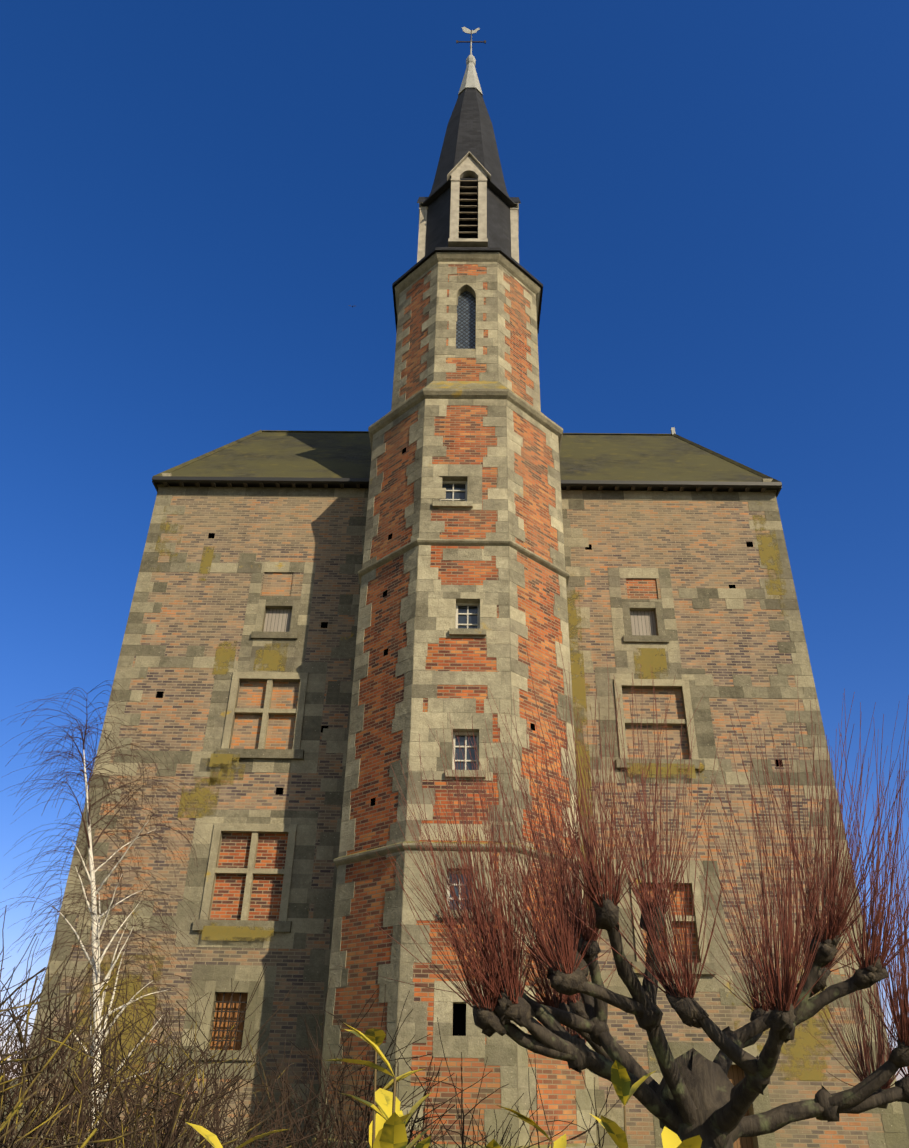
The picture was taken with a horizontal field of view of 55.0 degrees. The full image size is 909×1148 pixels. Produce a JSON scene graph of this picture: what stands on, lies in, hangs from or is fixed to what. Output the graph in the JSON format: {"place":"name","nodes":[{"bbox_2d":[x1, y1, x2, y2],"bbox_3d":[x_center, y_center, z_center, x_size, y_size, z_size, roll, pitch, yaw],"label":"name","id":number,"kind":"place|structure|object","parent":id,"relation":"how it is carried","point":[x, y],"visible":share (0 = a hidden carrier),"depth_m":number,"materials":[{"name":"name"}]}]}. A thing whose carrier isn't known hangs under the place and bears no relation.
{"place":"outdoors","nodes":[
{"label":"outdoors","id":0,"kind":"place"},
{"bbox_2d":[0,0,908,1080],"label":"sky","id":1,"kind":"structure","parent":0,"point":[197,197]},
{"bbox_2d":[1,1080,908,1143],"bbox_3d":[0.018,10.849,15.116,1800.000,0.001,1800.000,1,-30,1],"label":"ground","id":2,"kind":"structure","parent":0,"point":[905,1106],"depth_m":89.66,"materials":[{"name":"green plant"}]},
{"bbox_2d":[0,680,231,1132],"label":"birch tree","id":3,"kind":"object","parent":2,"relation":"on","point":[95,919],"visible":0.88,"depth_m":11.28,"materials":[{"name":"white plant"}]},
{"bbox_2d":[0,898,619,1147],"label":"bare shrubs","id":4,"kind":"object","parent":2,"relation":"on","point":[33,1133],"visible":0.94,"depth_m":5.29,"materials":[{"name":"brown plant"}]},
{"bbox_2d":[186,1023,701,1147],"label":"variegated shrub","id":5,"kind":"object","parent":2,"relation":"on","point":[387,1128],"visible":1,"depth_m":1.81,"materials":[{"name":"yellow plant"}]},
{"bbox_2d":[311,252,598,1147],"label":"stair turret","id":6,"kind":"object","parent":2,"relation":"on","point":[463,576],"visible":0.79,"depth_m":16.91,"materials":[{"name":"brick"}]},
{"bbox_2d":[392,27,542,333],"bbox_3d":[0.493,-13.781,28.414,4.140,14.686,4.140,1,-30,1],"label":"spire","id":7,"kind":"object","parent":6,"relation":"on","point":[468,204],"visible":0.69,"depth_m":25.62,"materials":[{"name":"stone"}]},
{"bbox_2d":[337,638,908,1147],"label":"pollarded lime tree","id":8,"kind":"object","parent":2,"relation":"on","point":[693,1092],"visible":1,"depth_m":5.78,"materials":[{"name":"brown plant"}]},
{"bbox_2d":[8,482,908,1147],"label":"wall","id":9,"kind":"structure","parent":0,"point":[234,672],"depth_m":19.15,"materials":[{"name":"brown brick"}]},
{"bbox_2d":[152,427,781,497],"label":"roof","id":10,"kind":"structure","parent":9,"relation":"on","point":[673,461],"depth_m":24.64,"materials":[{"name":"grey tile"}]}
]}

